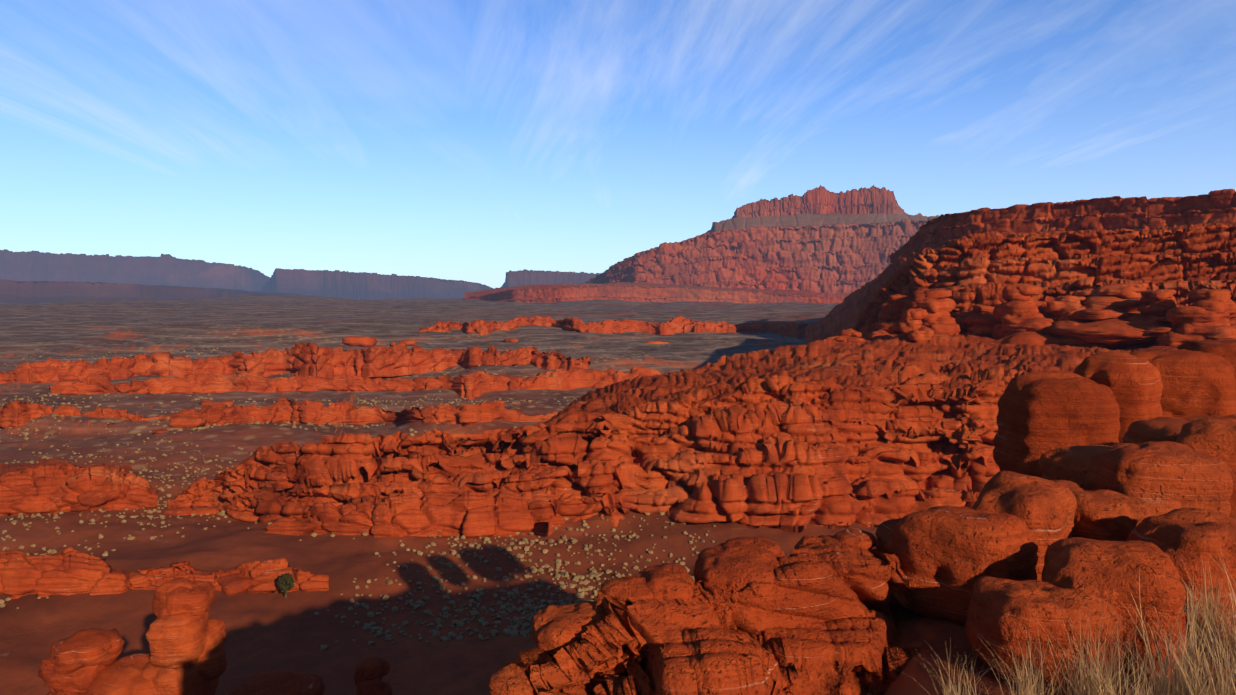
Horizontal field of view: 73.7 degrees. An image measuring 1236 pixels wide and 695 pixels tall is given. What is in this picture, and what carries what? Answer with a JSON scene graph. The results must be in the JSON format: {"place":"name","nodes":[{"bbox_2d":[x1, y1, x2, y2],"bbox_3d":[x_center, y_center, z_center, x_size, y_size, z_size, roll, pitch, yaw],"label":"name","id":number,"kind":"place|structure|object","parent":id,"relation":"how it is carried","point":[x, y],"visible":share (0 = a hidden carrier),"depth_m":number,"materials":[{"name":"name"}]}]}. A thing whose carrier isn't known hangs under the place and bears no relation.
{"place":"outdoors","nodes":[
{"label":"outdoors","id":0,"kind":"place"},
{"bbox_2d":[0,547,328,598],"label":"rock ledge","id":1,"kind":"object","parent":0,"point":[70,571],"depth_m":84.82,"materials":[{"name":"red stone"}]},
{"bbox_2d":[0,397,557,428],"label":"ridge","id":2,"kind":"structure","parent":0,"point":[15,414],"depth_m":215.18,"materials":[{"name":"red stone"}]},
{"bbox_2d":[0,342,590,383],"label":"ridge","id":3,"kind":"structure","parent":0,"point":[315,360],"depth_m":347.00,"materials":[{"name":"red stone"}]},
{"bbox_2d":[49,366,661,399],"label":"ridge","id":4,"kind":"structure","parent":0,"point":[474,385],"depth_m":316.55,"materials":[{"name":"red stone"}]},
{"bbox_2d":[261,488,620,537],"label":"rock outcrop","id":5,"kind":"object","parent":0,"point":[496,512],"depth_m":106.41,"materials":[{"name":"red stone"}]},
{"bbox_2d":[500,269,600,287],"bbox_3d":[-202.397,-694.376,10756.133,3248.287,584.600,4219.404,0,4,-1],"label":"distant mesa","id":6,"kind":"structure","parent":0,"point":[521,277],"depth_m":8932.87,"materials":[{"name":"stone"}]},
{"bbox_2d":[418,315,815,337],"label":"ridge","id":7,"kind":"structure","parent":0,"point":[677,324],"depth_m":626.46,"materials":[{"name":"red stone"}]},
{"bbox_2d":[0,295,1235,694],"bbox_3d":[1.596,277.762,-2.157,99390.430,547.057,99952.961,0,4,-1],"label":"ground","id":8,"kind":"structure","parent":0,"point":[270,631],"depth_m":108.06,"materials":[{"name":"soil"}]},
{"bbox_2d":[0,458,158,515],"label":"rock outcrop","id":9,"kind":"object","parent":8,"relation":"on","point":[50,485],"visible":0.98,"depth_m":118.23,"materials":[{"name":"red stone"}]},
{"bbox_2d":[0,279,337,302],"bbox_3d":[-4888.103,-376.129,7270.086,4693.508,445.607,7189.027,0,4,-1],"label":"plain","id":10,"kind":"structure","parent":8,"relation":"on","point":[36,291],"depth_m":5057.48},
{"bbox_2d":[0,249,269,291],"bbox_3d":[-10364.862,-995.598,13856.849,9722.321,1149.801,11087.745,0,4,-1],"label":"mesa","id":11,"kind":"structure","parent":10,"relation":"on","point":[167,269],"depth_m":11956.23,"materials":[{"name":"stone"}]},
{"bbox_2d":[277,572,294,597],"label":"juniper","id":12,"kind":"object","parent":8,"relation":"on","point":[286,581],"depth_m":83.27,"materials":[{"name":"green plant"}]},
{"bbox_2d":[0,345,579,441],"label":"valley scrub","id":13,"kind":"object","parent":8,"relation":"on","point":[214,424],"visible":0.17,"depth_m":267.70,"materials":[{"name":"plant"}]},
{"bbox_2d":[0,418,715,650],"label":"valley scrub","id":14,"kind":"object","parent":8,"relation":"on","point":[513,632],"visible":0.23,"depth_m":91.12,"materials":[{"name":"plant"}]},
{"bbox_2d":[261,268,492,299],"bbox_3d":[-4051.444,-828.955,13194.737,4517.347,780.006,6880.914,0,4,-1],"label":"mesa","id":15,"kind":"structure","parent":8,"relation":"on","point":[350,285],"depth_m":10623.66,"materials":[{"name":"stone"}]},
{"bbox_2d":[152,336,668,594],"bbox_3d":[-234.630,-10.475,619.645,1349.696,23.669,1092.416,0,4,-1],"label":"boulders","id":16,"kind":"object","parent":8,"relation":"on","point":[233,584],"visible":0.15,"depth_m":200.88,"materials":[{"name":"red stone"}]},
{"bbox_2d":[38,283,1235,694],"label":"rock formations","id":17,"kind":"object","parent":8,"relation":"on","point":[186,637],"visible":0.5,"depth_m":161.11,"materials":[{"name":"red stone"}]},
{"bbox_2d":[464,282,850,303],"bbox_3d":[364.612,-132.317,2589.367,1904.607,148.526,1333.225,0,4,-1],"label":"butte bench","id":18,"kind":"object","parent":8,"relation":"on","point":[568,292],"visible":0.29,"depth_m":2230.97,"materials":[{"name":"red stone"}]},
{"bbox_2d":[166,331,1232,537],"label":"rocky ridge","id":19,"kind":"structure","parent":8,"relation":"on","point":[875,431],"depth_m":115.49,"materials":[{"name":"red stone"}]},
{"bbox_2d":[510,417,1235,694],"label":"rock outcrop","id":20,"kind":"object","parent":8,"relation":"on","point":[816,621],"depth_m":8.23,"materials":[{"name":"red stone"}]},
{"bbox_2d":[488,339,1235,694],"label":"boulders","id":21,"kind":"object","parent":20,"relation":"on","point":[1036,543],"visible":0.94,"depth_m":9.41,"materials":[{"name":"red stone"}]},
{"bbox_2d":[894,554,1235,694],"bbox_3d":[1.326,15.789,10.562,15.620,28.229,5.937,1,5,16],"label":"grass tufts","id":22,"kind":"object","parent":8,"relation":"on","point":[1201,639],"visible":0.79,"depth_m":7.00,"materials":[{"name":"beige plant"}]},
{"bbox_2d":[0,0,1235,288],"label":"sky","id":23,"kind":"structure","parent":0,"point":[477,141],"materials":[{"name":"blue"}]},
{"bbox_2d":[583,219,927,293],"bbox_3d":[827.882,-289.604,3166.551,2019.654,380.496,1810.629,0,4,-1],"label":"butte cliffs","id":24,"kind":"structure","parent":0,"point":[839,258],"depth_m":2803.59,"materials":[{"name":"red stone"}]},
{"bbox_2d":[706,213,938,232],"bbox_3d":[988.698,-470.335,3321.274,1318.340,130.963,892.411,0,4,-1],"label":"ledge","id":25,"kind":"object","parent":24,"relation":"on","point":[806,219],"visible":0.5,"depth_m":3200.16,"materials":[{"name":"brown stone"}]},
{"bbox_2d":[730,185,938,218],"bbox_3d":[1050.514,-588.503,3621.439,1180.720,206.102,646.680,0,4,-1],"label":"butte summit","id":26,"kind":"structure","parent":25,"relation":"on","point":[873,199],"depth_m":3418.83,"materials":[{"name":"red stone"}]},
{"bbox_2d":[805,223,1235,348],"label":"cliff face","id":27,"kind":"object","parent":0,"point":[1183,261],"depth_m":219.47,"materials":[{"name":"red stone"}]},
{"bbox_2d":[889,189,1235,262],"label":"hill ridge","id":28,"kind":"structure","parent":0,"point":[1119,212],"depth_m":419.53,"materials":[{"name":"red stone"}]}
]}

